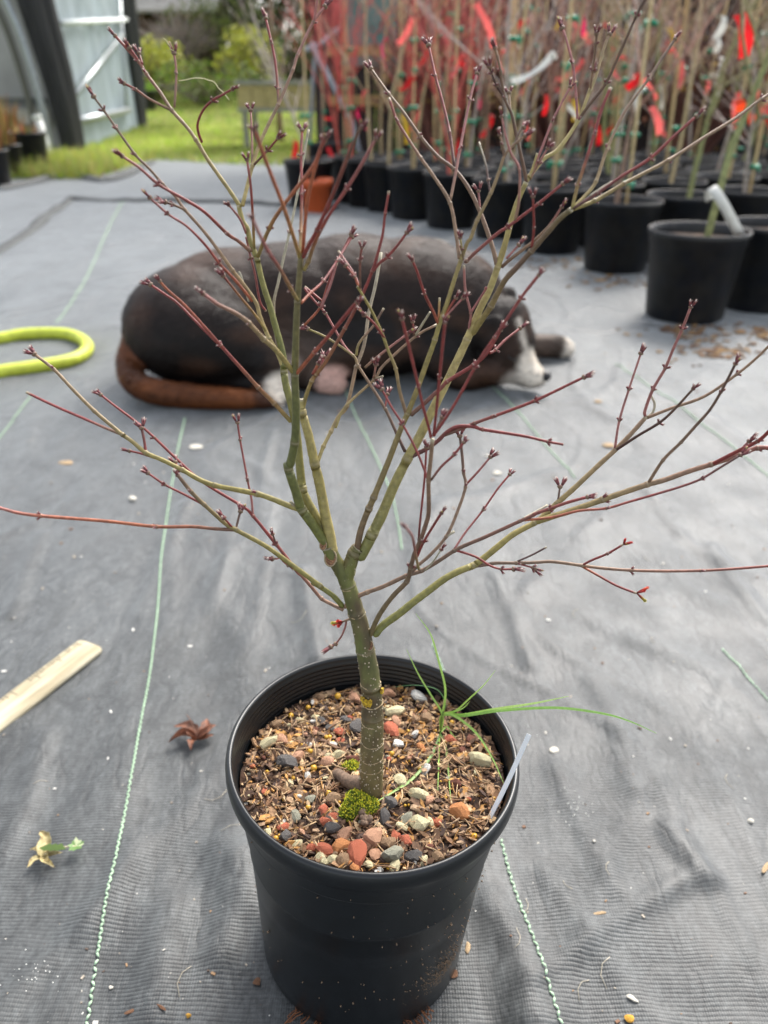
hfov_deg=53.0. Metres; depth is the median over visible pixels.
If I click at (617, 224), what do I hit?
potted sapling
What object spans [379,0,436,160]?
potted sapling
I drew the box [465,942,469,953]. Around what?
seed husk
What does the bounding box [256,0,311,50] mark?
evergreen tree
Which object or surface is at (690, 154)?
potted sapling
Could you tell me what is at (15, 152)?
planted pot
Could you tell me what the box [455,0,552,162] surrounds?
potted sapling
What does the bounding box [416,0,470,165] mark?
potted sapling
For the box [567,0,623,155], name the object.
potted sapling
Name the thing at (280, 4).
evergreen tree
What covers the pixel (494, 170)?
potted sapling
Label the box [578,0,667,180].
potted sapling
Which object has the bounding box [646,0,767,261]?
potted sapling
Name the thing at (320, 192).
plant pot
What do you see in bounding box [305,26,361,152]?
pipe stand
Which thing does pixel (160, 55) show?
golden conifer
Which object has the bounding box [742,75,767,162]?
potted sapling
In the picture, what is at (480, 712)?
grass weed
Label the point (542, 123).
twiggy maple
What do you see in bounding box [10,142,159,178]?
rough grass
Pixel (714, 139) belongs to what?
twiggy maple
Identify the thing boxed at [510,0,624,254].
potted sapling
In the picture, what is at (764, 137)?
potted sapling
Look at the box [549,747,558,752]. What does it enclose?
pebble
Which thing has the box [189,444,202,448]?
pebble
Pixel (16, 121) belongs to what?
planted pot
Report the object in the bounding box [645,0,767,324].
potted sapling
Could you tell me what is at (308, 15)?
evergreen tree
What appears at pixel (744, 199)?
potted sapling
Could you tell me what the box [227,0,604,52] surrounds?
sky
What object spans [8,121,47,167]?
planted pot
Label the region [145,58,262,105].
round shrub
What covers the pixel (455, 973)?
soil crumb
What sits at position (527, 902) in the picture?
plant fibres
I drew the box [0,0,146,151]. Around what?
greenhouse
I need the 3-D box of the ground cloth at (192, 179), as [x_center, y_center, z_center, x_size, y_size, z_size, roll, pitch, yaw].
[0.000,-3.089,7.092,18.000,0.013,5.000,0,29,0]
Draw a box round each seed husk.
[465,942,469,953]
[626,994,638,1001]
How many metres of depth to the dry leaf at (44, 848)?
0.81 m
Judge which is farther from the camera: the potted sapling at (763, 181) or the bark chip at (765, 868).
the potted sapling at (763, 181)
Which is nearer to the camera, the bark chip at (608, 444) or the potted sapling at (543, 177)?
the bark chip at (608, 444)
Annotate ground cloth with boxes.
[0,156,288,199]
[0,160,767,1023]
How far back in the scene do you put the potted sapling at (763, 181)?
4.20 m
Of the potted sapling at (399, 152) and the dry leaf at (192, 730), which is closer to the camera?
the dry leaf at (192, 730)
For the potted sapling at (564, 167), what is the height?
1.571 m
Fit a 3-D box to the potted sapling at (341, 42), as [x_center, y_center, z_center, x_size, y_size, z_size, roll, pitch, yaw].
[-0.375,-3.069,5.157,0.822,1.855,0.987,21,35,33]
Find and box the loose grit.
[0,257,767,1023]
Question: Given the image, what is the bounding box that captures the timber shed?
[311,0,767,153]
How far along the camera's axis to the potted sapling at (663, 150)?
5.90 m
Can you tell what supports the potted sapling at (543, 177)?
on the ground cloth at (130, 880)
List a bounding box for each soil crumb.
[253,977,259,984]
[452,970,457,977]
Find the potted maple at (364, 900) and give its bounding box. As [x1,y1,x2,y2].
[0,0,767,1023]
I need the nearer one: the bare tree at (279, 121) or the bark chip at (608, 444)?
the bark chip at (608, 444)
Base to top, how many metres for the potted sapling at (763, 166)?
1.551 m
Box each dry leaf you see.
[27,831,83,866]
[169,714,215,749]
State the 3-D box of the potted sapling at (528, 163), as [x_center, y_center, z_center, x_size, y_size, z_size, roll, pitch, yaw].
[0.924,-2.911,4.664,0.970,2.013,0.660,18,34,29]
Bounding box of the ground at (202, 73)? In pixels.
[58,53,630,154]
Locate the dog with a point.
(179, 351)
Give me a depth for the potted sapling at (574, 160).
4.86 m
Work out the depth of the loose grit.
2.42 m
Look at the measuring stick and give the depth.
1.05 m
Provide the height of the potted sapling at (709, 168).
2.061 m
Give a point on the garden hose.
(83, 353)
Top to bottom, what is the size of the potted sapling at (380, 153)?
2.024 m
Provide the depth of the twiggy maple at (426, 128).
6.68 m
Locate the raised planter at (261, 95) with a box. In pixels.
[235,80,355,148]
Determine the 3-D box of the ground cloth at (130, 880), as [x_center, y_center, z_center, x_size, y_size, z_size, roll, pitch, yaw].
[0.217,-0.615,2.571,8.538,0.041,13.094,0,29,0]
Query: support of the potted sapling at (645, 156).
on the ground cloth at (130, 880)
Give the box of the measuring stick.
[0,640,101,732]
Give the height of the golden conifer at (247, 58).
1.598 m
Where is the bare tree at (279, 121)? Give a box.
[260,0,305,143]
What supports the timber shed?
on the ground at (202, 73)
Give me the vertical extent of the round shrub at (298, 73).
1.669 m
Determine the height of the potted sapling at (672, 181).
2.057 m
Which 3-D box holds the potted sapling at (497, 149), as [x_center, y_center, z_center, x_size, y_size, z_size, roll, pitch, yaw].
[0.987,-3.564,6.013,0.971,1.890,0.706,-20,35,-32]
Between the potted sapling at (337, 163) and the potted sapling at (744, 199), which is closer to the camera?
the potted sapling at (744, 199)
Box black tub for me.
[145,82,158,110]
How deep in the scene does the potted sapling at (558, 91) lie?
5.92 m
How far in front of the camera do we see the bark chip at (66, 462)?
1.68 m
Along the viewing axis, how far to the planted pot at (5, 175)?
6.44 m
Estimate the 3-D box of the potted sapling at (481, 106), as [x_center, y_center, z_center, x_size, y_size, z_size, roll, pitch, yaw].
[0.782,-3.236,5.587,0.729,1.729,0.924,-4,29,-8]
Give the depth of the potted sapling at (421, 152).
5.68 m
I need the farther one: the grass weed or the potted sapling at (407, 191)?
the potted sapling at (407, 191)
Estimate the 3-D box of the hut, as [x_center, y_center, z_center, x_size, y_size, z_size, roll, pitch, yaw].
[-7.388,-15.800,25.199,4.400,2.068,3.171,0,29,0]
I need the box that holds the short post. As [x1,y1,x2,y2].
[32,115,51,152]
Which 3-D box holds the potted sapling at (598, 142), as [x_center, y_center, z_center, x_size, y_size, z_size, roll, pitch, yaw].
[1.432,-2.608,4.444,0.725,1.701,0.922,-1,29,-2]
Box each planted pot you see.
[0,93,22,176]
[0,111,11,184]
[1,106,28,131]
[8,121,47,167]
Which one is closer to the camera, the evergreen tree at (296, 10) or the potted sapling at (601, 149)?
the potted sapling at (601, 149)
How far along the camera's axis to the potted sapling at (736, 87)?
5.42 m
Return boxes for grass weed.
[378,614,654,800]
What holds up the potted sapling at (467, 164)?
on the ground cloth at (130, 880)
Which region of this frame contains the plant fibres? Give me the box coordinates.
[27,440,733,1000]
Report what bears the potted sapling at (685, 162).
on the ground cloth at (130, 880)
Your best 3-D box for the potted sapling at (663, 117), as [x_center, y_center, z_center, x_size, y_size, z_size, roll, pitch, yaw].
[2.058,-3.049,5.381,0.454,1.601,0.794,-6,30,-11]
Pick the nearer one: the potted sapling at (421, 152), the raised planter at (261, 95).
the potted sapling at (421, 152)
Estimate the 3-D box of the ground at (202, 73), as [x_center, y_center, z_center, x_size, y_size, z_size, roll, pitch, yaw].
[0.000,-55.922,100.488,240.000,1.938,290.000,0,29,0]
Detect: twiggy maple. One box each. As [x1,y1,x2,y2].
[360,0,536,149]
[476,0,657,150]
[602,0,767,154]
[747,23,767,143]
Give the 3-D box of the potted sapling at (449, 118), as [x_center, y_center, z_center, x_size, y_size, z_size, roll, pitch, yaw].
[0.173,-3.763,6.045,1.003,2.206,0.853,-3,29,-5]
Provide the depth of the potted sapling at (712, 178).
4.02 m
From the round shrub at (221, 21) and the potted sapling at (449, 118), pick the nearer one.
the potted sapling at (449, 118)
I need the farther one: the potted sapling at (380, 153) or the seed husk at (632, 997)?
the potted sapling at (380, 153)
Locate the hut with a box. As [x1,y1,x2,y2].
[136,0,232,65]
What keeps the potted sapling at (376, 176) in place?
on the ground cloth at (130, 880)
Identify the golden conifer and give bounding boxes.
[141,34,192,98]
[212,23,285,82]
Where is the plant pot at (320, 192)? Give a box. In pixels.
[303,177,332,213]
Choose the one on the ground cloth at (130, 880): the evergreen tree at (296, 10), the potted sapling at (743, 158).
the potted sapling at (743, 158)
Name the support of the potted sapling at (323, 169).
on the ground cloth at (130, 880)
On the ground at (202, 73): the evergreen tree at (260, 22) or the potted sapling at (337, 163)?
the evergreen tree at (260, 22)
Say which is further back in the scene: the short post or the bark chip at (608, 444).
the short post
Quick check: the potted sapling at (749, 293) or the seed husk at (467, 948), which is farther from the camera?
the potted sapling at (749, 293)
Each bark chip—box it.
[58,460,72,464]
[124,1009,133,1013]
[593,911,605,914]
[602,443,613,446]
[762,862,767,872]
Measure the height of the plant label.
0.080 m
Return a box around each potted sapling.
[229,0,333,208]
[265,0,373,200]
[288,0,351,156]
[290,0,399,203]
[308,0,392,207]
[347,0,468,156]
[356,0,427,212]
[357,0,409,156]
[362,0,507,229]
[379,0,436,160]
[387,0,508,220]
[398,0,468,153]
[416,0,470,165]
[416,0,569,239]
[418,0,529,161]
[438,0,515,156]
[442,0,521,216]
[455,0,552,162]
[465,0,555,159]
[479,0,630,183]
[480,0,590,175]
[482,0,543,154]
[489,0,559,167]
[499,0,606,164]
[503,0,549,159]
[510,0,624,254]
[522,0,644,151]
[533,0,612,157]
[538,0,649,172]
[566,0,654,155]
[566,0,682,169]
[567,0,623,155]
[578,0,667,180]
[579,0,672,245]
[584,0,721,274]
[588,0,698,163]
[603,0,720,154]
[619,0,701,160]
[627,0,728,167]
[634,0,713,154]
[636,0,713,177]
[640,0,739,195]
[640,0,747,168]
[645,0,739,158]
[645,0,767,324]
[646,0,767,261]
[685,0,767,222]
[685,22,767,172]
[696,0,767,190]
[702,1,767,156]
[706,0,767,165]
[724,216,767,313]
[733,1,767,170]
[736,2,767,186]
[737,0,767,153]
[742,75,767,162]
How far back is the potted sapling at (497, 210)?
3.95 m
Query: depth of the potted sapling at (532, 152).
5.73 m
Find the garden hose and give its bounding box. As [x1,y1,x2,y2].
[0,327,93,377]
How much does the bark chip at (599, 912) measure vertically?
0.001 m
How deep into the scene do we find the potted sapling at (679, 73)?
4.22 m
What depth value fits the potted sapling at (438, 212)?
4.26 m
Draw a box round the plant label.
[490,733,530,818]
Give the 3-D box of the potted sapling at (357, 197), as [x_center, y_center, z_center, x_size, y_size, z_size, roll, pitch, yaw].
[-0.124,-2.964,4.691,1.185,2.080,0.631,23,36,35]
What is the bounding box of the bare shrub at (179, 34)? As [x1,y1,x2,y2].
[139,0,220,76]
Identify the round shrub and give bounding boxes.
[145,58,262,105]
[155,0,275,73]
[250,20,334,79]
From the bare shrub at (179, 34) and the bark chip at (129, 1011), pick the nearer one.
the bark chip at (129, 1011)
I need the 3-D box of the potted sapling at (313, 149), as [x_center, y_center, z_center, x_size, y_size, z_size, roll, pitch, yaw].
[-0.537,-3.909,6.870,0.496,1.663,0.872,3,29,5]
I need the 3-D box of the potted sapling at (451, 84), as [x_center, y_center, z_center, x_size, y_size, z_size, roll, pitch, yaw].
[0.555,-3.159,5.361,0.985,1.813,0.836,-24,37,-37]
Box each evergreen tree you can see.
[195,0,310,55]
[209,0,296,51]
[223,0,332,55]
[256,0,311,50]
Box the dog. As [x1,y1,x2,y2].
[113,232,573,411]
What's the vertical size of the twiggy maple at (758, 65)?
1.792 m
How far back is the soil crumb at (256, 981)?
0.71 m
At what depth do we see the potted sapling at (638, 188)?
3.70 m
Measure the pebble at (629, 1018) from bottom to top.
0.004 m
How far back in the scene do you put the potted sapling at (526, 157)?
5.33 m
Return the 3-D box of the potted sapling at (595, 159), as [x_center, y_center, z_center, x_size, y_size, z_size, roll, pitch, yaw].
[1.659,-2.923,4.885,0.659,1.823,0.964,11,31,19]
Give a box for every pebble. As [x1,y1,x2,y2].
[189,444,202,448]
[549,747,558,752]
[624,1014,633,1022]
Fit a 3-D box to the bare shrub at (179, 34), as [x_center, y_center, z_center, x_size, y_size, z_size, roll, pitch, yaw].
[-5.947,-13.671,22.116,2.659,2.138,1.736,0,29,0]
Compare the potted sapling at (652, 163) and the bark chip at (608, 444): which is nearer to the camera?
the bark chip at (608, 444)
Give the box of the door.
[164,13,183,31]

